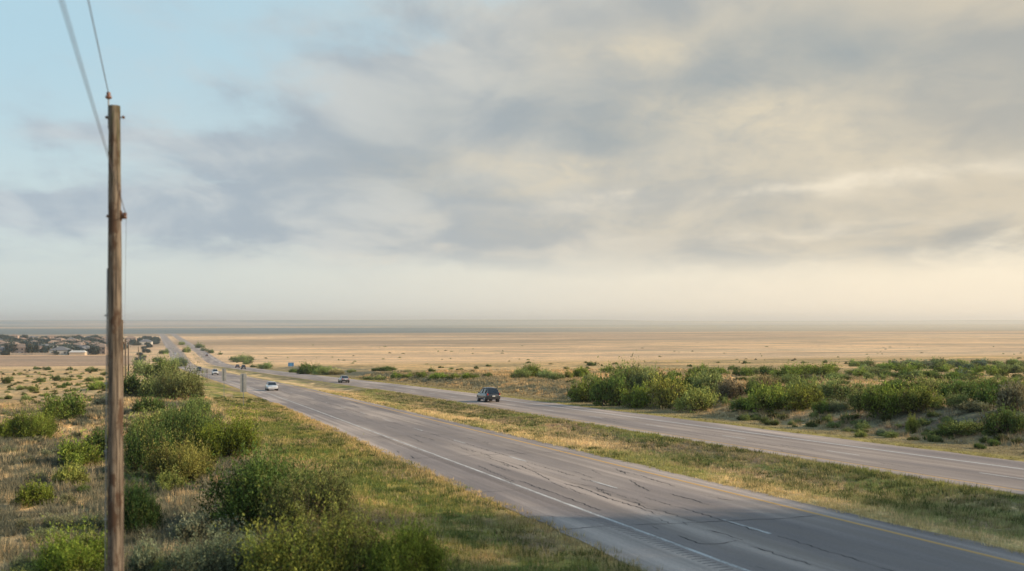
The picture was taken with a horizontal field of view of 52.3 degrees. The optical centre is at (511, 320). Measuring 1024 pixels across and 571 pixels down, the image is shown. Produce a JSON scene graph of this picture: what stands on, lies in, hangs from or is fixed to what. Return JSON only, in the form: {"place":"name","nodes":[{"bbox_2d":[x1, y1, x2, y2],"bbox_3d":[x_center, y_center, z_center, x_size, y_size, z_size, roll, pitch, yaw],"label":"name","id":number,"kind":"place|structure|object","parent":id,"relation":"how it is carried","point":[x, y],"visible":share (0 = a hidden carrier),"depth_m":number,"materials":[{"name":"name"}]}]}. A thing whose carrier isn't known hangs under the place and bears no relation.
{"place":"outdoors","nodes":[
{"label":"outdoors","id":0,"kind":"place"},
{"bbox_2d":[0,319,1023,570],"bbox_3d":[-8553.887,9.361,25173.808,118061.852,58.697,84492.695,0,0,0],"label":"ground","id":1,"kind":"structure","parent":0,"point":[494,343],"depth_m":855.64,"materials":[{"name":"beige soil"}]},
{"bbox_2d":[0,407,19,438],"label":"bush","id":2,"kind":"object","parent":1,"relation":"on","point":[5,431],"visible":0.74,"depth_m":75.52,"materials":[{"name":"green plant"}]},
{"bbox_2d":[8,547,37,570],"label":"bush","id":3,"kind":"object","parent":1,"relation":"on","point":[19,561],"visible":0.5,"depth_m":27.55,"materials":[{"name":"green plant"}]},
{"bbox_2d":[15,516,37,530],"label":"bush","id":4,"kind":"object","parent":1,"relation":"on","point":[19,524],"visible":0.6,"depth_m":37.49,"materials":[{"name":"green plant"}]},
{"bbox_2d":[4,398,64,439],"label":"bush","id":5,"kind":"object","parent":1,"relation":"on","point":[33,426],"visible":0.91,"depth_m":75.54,"materials":[{"name":"green plant"}]},
{"bbox_2d":[15,477,56,508],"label":"bush","id":6,"kind":"object","parent":1,"relation":"on","point":[30,494],"visible":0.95,"depth_m":43.99,"materials":[{"name":"green plant"}]},
{"bbox_2d":[26,525,68,541],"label":"bush","id":7,"kind":"object","parent":1,"relation":"on","point":[44,532],"visible":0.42,"depth_m":34.29,"materials":[{"name":"green plant"}]},
{"bbox_2d":[0,369,107,407],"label":"field scrub","id":8,"kind":"object","parent":1,"relation":"on","point":[46,388],"visible":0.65,"depth_m":174.97,"materials":[{"name":"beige plant"}]},
{"bbox_2d":[38,504,76,530],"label":"bush","id":9,"kind":"object","parent":1,"relation":"on","point":[65,521],"visible":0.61,"depth_m":36.09,"materials":[{"name":"green plant"}]},
{"bbox_2d":[39,379,90,420],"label":"bush","id":10,"kind":"object","parent":1,"relation":"on","point":[71,407],"visible":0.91,"depth_m":95.63,"materials":[{"name":"green plant"}]},
{"bbox_2d":[58,488,77,505],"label":"bush","id":11,"kind":"object","parent":1,"relation":"on","point":[64,498],"visible":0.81,"depth_m":43.95,"materials":[{"name":"green plant"}]},
{"bbox_2d":[51,459,91,487],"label":"bush","id":12,"kind":"object","parent":1,"relation":"on","point":[70,472],"visible":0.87,"depth_m":50.74,"materials":[{"name":"green plant"}]},
{"bbox_2d":[27,513,130,570],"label":"bush","id":13,"kind":"object","parent":1,"relation":"on","point":[61,555],"visible":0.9,"depth_m":26.43,"materials":[{"name":"green plant"}]},
{"bbox_2d":[53,424,107,468],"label":"bush","id":14,"kind":"object","parent":1,"relation":"on","point":[76,453],"visible":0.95,"depth_m":61.66,"materials":[{"name":"green plant"}]},
{"bbox_2d":[73,511,106,531],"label":"bush","id":15,"kind":"object","parent":1,"relation":"on","point":[100,520],"visible":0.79,"depth_m":36.25,"materials":[{"name":"green plant"}]},
{"bbox_2d":[86,377,107,389],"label":"bush","id":16,"kind":"object","parent":1,"relation":"on","point":[94,385],"visible":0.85,"depth_m":172.72,"materials":[{"name":"green plant"}]},
{"bbox_2d":[82,421,123,454],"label":"bush","id":17,"kind":"object","parent":1,"relation":"on","point":[97,438],"visible":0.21,"depth_m":65.97,"materials":[{"name":"green plant"}]},
{"bbox_2d":[92,387,124,405],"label":"bush","id":18,"kind":"object","parent":1,"relation":"on","point":[98,401],"visible":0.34,"depth_m":114.27,"materials":[{"name":"green plant"}]},
{"bbox_2d":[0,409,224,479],"bbox_3d":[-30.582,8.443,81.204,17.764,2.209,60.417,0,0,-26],"label":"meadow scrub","id":19,"kind":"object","parent":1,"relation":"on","point":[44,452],"visible":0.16,"depth_m":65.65,"materials":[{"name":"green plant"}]},
{"bbox_2d":[104,92,126,570],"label":"utility pole","id":20,"kind":"object","parent":1,"relation":"on","point":[114,459],"visible":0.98,"depth_m":19.90,"materials":[{"name":"brown wood"}]},
{"bbox_2d":[60,0,126,215],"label":"neutral wire","id":21,"kind":"object","parent":20,"relation":"attached to","point":[66,17],"visible":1,"depth_m":8.76,"materials":[{"name":"grey metal"}]},
{"bbox_2d":[124,359,147,396],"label":"bush","id":22,"kind":"object","parent":1,"relation":"on","point":[129,381],"visible":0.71,"depth_m":134.82,"materials":[{"name":"green plant"}]},
{"bbox_2d":[129,352,157,375],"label":"bush","id":23,"kind":"object","parent":1,"relation":"on","point":[140,366],"visible":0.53,"depth_m":289.71,"materials":[{"name":"green plant"}]},
{"bbox_2d":[123,401,167,441],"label":"bush","id":24,"kind":"object","parent":1,"relation":"on","point":[150,420],"visible":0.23,"depth_m":74.86,"materials":[{"name":"green plant"}]},
{"bbox_2d":[127,530,164,570],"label":"bush","id":25,"kind":"object","parent":1,"relation":"on","point":[141,559],"visible":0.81,"depth_m":26.48,"materials":[{"name":"green plant"}]},
{"bbox_2d":[124,468,168,535],"bbox_3d":[-12.590,6.197,35.019,2.066,2.640,1.634,0,0,38],"label":"bush","id":26,"kind":"object","parent":1,"relation":"on","point":[139,509],"visible":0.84,"depth_m":34.74,"materials":[{"name":"green plant"}]},
{"bbox_2d":[127,366,166,398],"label":"bush","id":27,"kind":"object","parent":1,"relation":"on","point":[144,389],"visible":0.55,"depth_m":133.81,"materials":[{"name":"green plant"}]},
{"bbox_2d":[132,390,167,414],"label":"bush","id":28,"kind":"object","parent":1,"relation":"on","point":[158,403],"visible":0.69,"depth_m":100.99,"materials":[{"name":"green plant"}]},
{"bbox_2d":[131,524,173,543],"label":"bush","id":29,"kind":"object","parent":1,"relation":"on","point":[150,535],"visible":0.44,"depth_m":33.32,"materials":[{"name":"green plant"}]},
{"bbox_2d":[123,379,184,472],"bbox_3d":[-19.792,6.036,56.885,3.692,5.982,3.858,0,0,-16],"label":"bush","id":30,"kind":"object","parent":1,"relation":"on","point":[133,455],"visible":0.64,"depth_m":56.23,"materials":[{"name":"green plant"}]},
{"bbox_2d":[143,351,176,380],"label":"bush","id":31,"kind":"object","parent":1,"relation":"on","point":[156,367],"visible":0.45,"depth_m":241.27,"materials":[{"name":"green plant"}]},
{"bbox_2d":[0,400,323,570],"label":"sage weeds","id":32,"kind":"object","parent":1,"relation":"on","point":[5,519],"visible":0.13,"depth_m":46.16,"materials":[{"name":"green plant"}]},
{"bbox_2d":[151,550,174,570],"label":"bush","id":33,"kind":"object","parent":1,"relation":"on","point":[155,568],"visible":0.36,"depth_m":26.12,"materials":[{"name":"green plant"}]},
{"bbox_2d":[154,462,191,491],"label":"bush","id":34,"kind":"object","parent":1,"relation":"on","point":[167,481],"visible":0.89,"depth_m":50.10,"materials":[{"name":"green plant"}]},
{"bbox_2d":[129,421,220,483],"bbox_3d":[-16.703,6.800,53.046,4.647,3.441,4.461,0,0,40],"label":"bush","id":35,"kind":"object","parent":1,"relation":"on","point":[189,459],"visible":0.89,"depth_m":52.40,"materials":[{"name":"green plant"}]},
{"bbox_2d":[0,392,352,570],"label":"dry grass","id":36,"kind":"structure","parent":1,"relation":"on","point":[96,473],"depth_m":52.48,"materials":[{"name":"green plant"}]},
{"bbox_2d":[146,354,213,399],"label":"bush","id":37,"kind":"object","parent":1,"relation":"on","point":[175,385],"visible":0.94,"depth_m":133.11,"materials":[{"name":"green plant"}]},
{"bbox_2d":[147,391,223,455],"bbox_3d":[-19.827,6.766,63.676,5.041,4.931,3.987,0,0,-24],"label":"bush","id":38,"kind":"object","parent":1,"relation":"on","point":[184,422],"visible":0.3,"depth_m":63.15,"materials":[{"name":"green plant"}]},
{"bbox_2d":[178,394,212,413],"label":"bush","id":39,"kind":"object","parent":1,"relation":"on","point":[200,400],"visible":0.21,"depth_m":97.33,"materials":[{"name":"green plant"}]},
{"bbox_2d":[163,374,229,429],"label":"bush","id":40,"kind":"object","parent":1,"relation":"on","point":[195,405],"visible":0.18,"depth_m":77.81,"materials":[{"name":"green plant"}]},
{"bbox_2d":[149,511,262,570],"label":"bush","id":41,"kind":"object","parent":1,"relation":"on","point":[206,557],"visible":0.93,"depth_m":25.57,"materials":[{"name":"green plant"}]},
{"bbox_2d":[167,502,244,546],"bbox_3d":[-9.792,6.462,33.468,2.421,1.641,2.227,0,0,2],"label":"bush","id":42,"kind":"object","parent":1,"relation":"on","point":[186,529],"visible":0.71,"depth_m":32.96,"materials":[{"name":"green plant"}]},
{"bbox_2d":[185,393,271,463],"bbox_3d":[-16.315,6.293,60.445,4.922,4.211,5.128,0,0,-1],"label":"bush","id":43,"kind":"object","parent":1,"relation":"on","point":[228,442],"visible":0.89,"depth_m":59.47,"materials":[{"name":"green plant"}]},
{"bbox_2d":[229,352,256,361],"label":"bush","id":44,"kind":"object","parent":1,"relation":"on","point":[242,357],"visible":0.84,"depth_m":649.86,"materials":[{"name":"green plant"}]},
{"bbox_2d":[240,373,246,404],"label":"road sign","id":45,"kind":"object","parent":1,"relation":"on","point":[243,382],"visible":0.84,"depth_m":120.00,"materials":[{"name":"metal"}]},
{"bbox_2d":[184,414,336,534],"bbox_3d":[-8.347,5.288,35.912,5.176,4.095,5.044,0,0,6],"label":"bush","id":46,"kind":"object","parent":1,"relation":"on","point":[241,494],"visible":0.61,"depth_m":35.01,"materials":[{"name":"green plant"}]},
{"bbox_2d":[292,357,320,373],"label":"bush","id":47,"kind":"object","parent":1,"relation":"on","point":[304,369],"visible":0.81,"depth_m":308.18,"materials":[{"name":"green plant"}]},
{"bbox_2d":[256,418,378,531],"bbox_3d":[-6.442,5.015,33.538,3.548,4.092,3.204,0,0,18],"label":"bush","id":48,"kind":"object","parent":1,"relation":"on","point":[340,486],"visible":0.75,"depth_m":33.21,"materials":[{"name":"green plant"}]},
{"bbox_2d":[210,464,434,570],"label":"bush","id":49,"kind":"object","parent":1,"relation":"on","point":[291,551],"visible":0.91,"depth_m":24.94,"materials":[{"name":"green plant"}]},
{"bbox_2d":[311,365,336,374],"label":"bush","id":50,"kind":"object","parent":1,"relation":"on","point":[323,370],"visible":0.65,"depth_m":294.70,"materials":[{"name":"green plant"}]},
{"bbox_2d":[302,452,395,570],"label":"bush","id":51,"kind":"object","parent":1,"relation":"on","point":[364,545],"visible":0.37,"depth_m":25.70,"materials":[{"name":"green plant"}]},
{"bbox_2d":[358,506,457,570],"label":"bush","id":52,"kind":"object","parent":1,"relation":"on","point":[411,551],"visible":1,"depth_m":24.81,"materials":[{"name":"green plant"}]},
{"bbox_2d":[208,396,662,570],"bbox_3d":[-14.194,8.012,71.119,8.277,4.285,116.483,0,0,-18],"label":"verge grass","id":53,"kind":"structure","parent":1,"relation":"on","point":[267,422],"depth_m":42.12,"materials":[{"name":"green plant"}]},
{"bbox_2d":[508,367,533,377],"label":"bush","id":54,"kind":"object","parent":1,"relation":"on","point":[522,372],"visible":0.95,"depth_m":197.80,"materials":[{"name":"green plant"}]},
{"bbox_2d":[520,360,539,377],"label":"bush","id":55,"kind":"object","parent":1,"relation":"on","point":[532,368],"visible":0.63,"depth_m":201.54,"materials":[{"name":"green plant"}]},
{"bbox_2d":[570,365,590,377],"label":"bush","id":56,"kind":"object","parent":1,"relation":"on","point":[580,371],"visible":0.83,"depth_m":197.29,"materials":[{"name":"green plant"}]},
{"bbox_2d":[566,375,606,402],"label":"bush","id":57,"kind":"object","parent":1,"relation":"on","point":[579,392],"visible":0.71,"depth_m":122.33,"materials":[{"name":"green plant"}]},
{"bbox_2d":[159,334,1023,570],"bbox_3d":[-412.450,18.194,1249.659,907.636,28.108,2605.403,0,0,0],"label":"carriageway","id":58,"kind":"structure","parent":1,"relation":"on","point":[879,550],"depth_m":39.79,"materials":[{"name":"grey asphalt"}]},
{"bbox_2d":[163,339,749,570],"bbox_3d":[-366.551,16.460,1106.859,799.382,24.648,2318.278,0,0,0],"label":"white edge line","id":59,"kind":"object","parent":58,"relation":"on","point":[714,558],"visible":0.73,"depth_m":39.85,"materials":[{"name":"paint"}]},
{"bbox_2d":[384,439,731,569],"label":"rumble strip","id":60,"kind":"object","parent":58,"relation":"on","point":[501,483],"visible":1,"depth_m":36.99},
{"bbox_2d":[236,382,926,570],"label":"road cracks","id":61,"kind":"object","parent":58,"relation":"on","point":[617,494],"visible":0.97,"depth_m":43.43,"materials":[{"name":"black asphalt"}]},
{"bbox_2d":[171,334,1023,494],"bbox_3d":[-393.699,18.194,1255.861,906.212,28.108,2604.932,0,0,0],"label":"carriageway","id":62,"kind":"structure","parent":1,"relation":"on","point":[962,470],"depth_m":68.24,"materials":[{"name":"grey asphalt"}]},
{"bbox_2d":[477,387,499,401],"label":"car","id":63,"kind":"object","parent":62,"relation":"on","point":[485,394],"visible":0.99,"depth_m":124.80,"materials":[{"name":"grey paint"}]},
{"bbox_2d":[167,337,1023,564],"bbox_3d":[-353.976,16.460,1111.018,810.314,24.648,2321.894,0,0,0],"label":"yellow edge lines","id":64,"kind":"object","parent":62,"relation":"on","point":[739,494],"visible":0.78,"depth_m":46.00,"materials":[{"name":"paint"}]},
{"bbox_2d":[179,337,1021,468],"bbox_3d":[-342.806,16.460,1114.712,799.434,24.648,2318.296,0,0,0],"label":"faded edge line","id":65,"kind":"object","parent":62,"relation":"on","point":[732,430],"visible":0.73,"depth_m":73.09,"materials":[{"name":"white paint"}]},
{"bbox_2d":[585,357,632,405],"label":"bush","id":66,"kind":"object","parent":1,"relation":"on","point":[601,393],"visible":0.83,"depth_m":113.78,"materials":[{"name":"green plant"}]},
{"bbox_2d":[600,350,646,391],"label":"bush","id":67,"kind":"object","parent":1,"relation":"on","point":[630,369],"visible":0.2,"depth_m":124.22,"materials":[{"name":"green plant"}]},
{"bbox_2d":[619,373,653,408],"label":"bush","id":68,"kind":"object","parent":1,"relation":"on","point":[637,398],"visible":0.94,"depth_m":108.91,"materials":[{"name":"green plant"}]},
{"bbox_2d":[626,356,678,390],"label":"bush","id":69,"kind":"object","parent":1,"relation":"on","point":[638,380],"visible":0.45,"depth_m":121.42,"materials":[{"name":"green plant"}]},
{"bbox_2d":[643,361,689,408],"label":"bush","id":70,"kind":"object","parent":1,"relation":"on","point":[664,392],"visible":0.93,"depth_m":106.41,"materials":[{"name":"green plant"}]},
{"bbox_2d":[320,389,1023,553],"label":"median grass","id":71,"kind":"structure","parent":1,"relation":"on","point":[620,446],"depth_m":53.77,"materials":[{"name":"green plant"}]},
{"bbox_2d":[339,367,1023,459],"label":"bank grass","id":72,"kind":"structure","parent":1,"relation":"on","point":[537,382],"depth_m":142.13,"materials":[{"name":"green plant"}]},
{"bbox_2d":[676,365,703,390],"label":"bush","id":73,"kind":"object","parent":1,"relation":"on","point":[687,377],"visible":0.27,"depth_m":111.14,"materials":[{"name":"green plant"}]},
{"bbox_2d":[672,381,721,412],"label":"bush","id":74,"kind":"object","parent":1,"relation":"on","point":[696,399],"visible":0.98,"depth_m":99.73,"materials":[{"name":"green plant"}]},
{"bbox_2d":[688,365,729,395],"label":"bush","id":75,"kind":"object","parent":1,"relation":"on","point":[708,379],"visible":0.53,"depth_m":106.91,"materials":[{"name":"green plant"}]},
{"bbox_2d":[716,374,744,399],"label":"bush","id":76,"kind":"object","parent":1,"relation":"on","point":[730,389],"visible":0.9,"depth_m":102.00,"materials":[{"name":"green plant"}]},
{"bbox_2d":[728,395,754,411],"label":"bush","id":77,"kind":"object","parent":1,"relation":"on","point":[738,404],"visible":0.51,"depth_m":94.24,"materials":[{"name":"green plant"}]},
{"bbox_2d":[732,363,753,375],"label":"bush","id":78,"kind":"object","parent":1,"relation":"on","point":[745,371],"visible":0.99,"depth_m":182.49,"materials":[{"name":"green plant"}]},
{"bbox_2d":[736,374,760,395],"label":"bush","id":79,"kind":"object","parent":1,"relation":"on","point":[750,386],"visible":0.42,"depth_m":107.46,"materials":[{"name":"green plant"}]},
{"bbox_2d":[745,372,784,390],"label":"bush","id":80,"kind":"object","parent":1,"relation":"on","point":[763,378],"visible":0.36,"depth_m":113.65,"materials":[{"name":"green plant"}]},
{"bbox_2d":[742,380,791,412],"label":"bush","id":81,"kind":"object","parent":1,"relation":"on","point":[767,398],"visible":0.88,"depth_m":91.10,"materials":[{"name":"green plant"}]},
{"bbox_2d":[768,362,802,376],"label":"bush","id":82,"kind":"object","parent":1,"relation":"on","point":[787,369],"visible":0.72,"depth_m":174.46,"materials":[{"name":"green plant"}]},
{"bbox_2d":[565,369,1023,408],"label":"thicket undergrowth","id":83,"kind":"object","parent":1,"relation":"on","point":[867,375],"visible":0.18,"depth_m":150.59,"materials":[{"name":"green plant"}]},
{"bbox_2d":[778,375,824,410],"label":"bush","id":84,"kind":"object","parent":1,"relation":"on","point":[799,398],"visible":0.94,"depth_m":88.66,"materials":[{"name":"green plant"}]},
{"bbox_2d":[785,375,825,391],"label":"bush","id":85,"kind":"object","parent":1,"relation":"on","point":[812,380],"visible":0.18,"depth_m":106.34,"materials":[{"name":"green plant"}]},
{"bbox_2d":[811,395,830,413],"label":"bush","id":86,"kind":"object","parent":1,"relation":"on","point":[819,408],"visible":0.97,"depth_m":85.02,"materials":[{"name":"green plant"}]},
{"bbox_2d":[806,359,842,374],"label":"bush","id":87,"kind":"object","parent":1,"relation":"on","point":[826,368],"visible":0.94,"depth_m":190.09,"materials":[{"name":"green plant"}]},
{"bbox_2d":[822,395,850,411],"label":"bush","id":88,"kind":"object","parent":1,"relation":"on","point":[835,405],"visible":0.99,"depth_m":84.35,"materials":[{"name":"green plant"}]},
{"bbox_2d":[815,372,866,398],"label":"bush","id":89,"kind":"object","parent":1,"relation":"on","point":[835,388],"visible":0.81,"depth_m":94.83,"materials":[{"name":"green plant"}]},
{"bbox_2d":[838,368,881,410],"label":"bush","id":90,"kind":"object","parent":1,"relation":"on","point":[854,400],"visible":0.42,"depth_m":82.44,"materials":[{"name":"green plant"}]},
{"bbox_2d":[735,409,1023,451],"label":"bank scrub","id":91,"kind":"object","parent":1,"relation":"on","point":[858,424],"visible":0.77,"depth_m":75.93,"materials":[{"name":"green plant"}]},
{"bbox_2d":[858,373,903,417],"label":"bush","id":92,"kind":"object","parent":1,"relation":"on","point":[883,402],"visible":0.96,"depth_m":78.04,"materials":[{"name":"green plant"}]},
{"bbox_2d":[877,377,918,394],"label":"bush","id":93,"kind":"object","parent":1,"relation":"on","point":[899,381],"visible":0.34,"depth_m":103.90,"materials":[{"name":"green plant"}]},
{"bbox_2d":[905,412,918,433],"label":"bush","id":94,"kind":"object","parent":1,"relation":"on","point":[912,425],"visible":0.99,"depth_m":71.22,"materials":[{"name":"green plant"}]},
{"bbox_2d":[893,371,945,412],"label":"bush","id":95,"kind":"object","parent":1,"relation":"on","point":[912,400],"visible":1,"depth_m":76.31,"materials":[{"name":"green plant"}]},
{"bbox_2d":[912,371,950,393],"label":"bush","id":96,"kind":"object","parent":1,"relation":"on","point":[927,384],"visible":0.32,"depth_m":104.19,"materials":[{"name":"green plant"}]},
{"bbox_2d":[929,422,959,437],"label":"bush","id":97,"kind":"object","parent":1,"relation":"on","point":[944,432],"visible":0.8,"depth_m":68.26,"materials":[{"name":"green plant"}]},
{"bbox_2d":[943,388,970,407],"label":"bush","id":98,"kind":"object","parent":1,"relation":"on","point":[950,401],"visible":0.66,"depth_m":75.64,"materials":[{"name":"green plant"}]},
{"bbox_2d":[932,371,983,398],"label":"bush","id":99,"kind":"object","parent":1,"relation":"on","point":[955,386],"visible":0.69,"depth_m":95.23,"materials":[{"name":"green plant"}]},
{"bbox_2d":[946,417,985,433],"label":"bush","id":100,"kind":"object","parent":1,"relation":"on","point":[968,426],"visible":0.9,"depth_m":67.33,"materials":[{"name":"green plant"}]},
{"bbox_2d":[955,398,992,411],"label":"bush","id":101,"kind":"object","parent":1,"relation":"on","point":[973,406],"visible":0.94,"depth_m":72.25,"materials":[{"name":"green plant"}]},
{"bbox_2d":[962,371,999,387],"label":"bush","id":102,"kind":"object","parent":1,"relation":"on","point":[992,380],"visible":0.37,"depth_m":114.21,"materials":[{"name":"green plant"}]},
{"bbox_2d":[960,370,1010,407],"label":"bush","id":103,"kind":"object","parent":1,"relation":"on","point":[986,394],"visible":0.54,"depth_m":74.38,"materials":[{"name":"green plant"}]},
{"bbox_2d":[985,365,1010,375],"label":"bush","id":104,"kind":"object","parent":1,"relation":"on","point":[993,371],"visible":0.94,"depth_m":182.55,"materials":[{"name":"green plant"}]},
{"bbox_2d":[973,396,1023,433],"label":"bush","id":105,"kind":"object","parent":1,"relation":"on","point":[998,422],"visible":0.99,"depth_m":65.12,"materials":[{"name":"green plant"}]},
{"bbox_2d":[993,375,1023,410],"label":"bush","id":106,"kind":"object","parent":1,"relation":"on","point":[1016,390],"visible":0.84,"depth_m":69.80,"materials":[{"name":"green plant"}]},
{"bbox_2d":[0,0,1023,319],"label":"sky","id":107,"kind":"structure","parent":0,"point":[281,159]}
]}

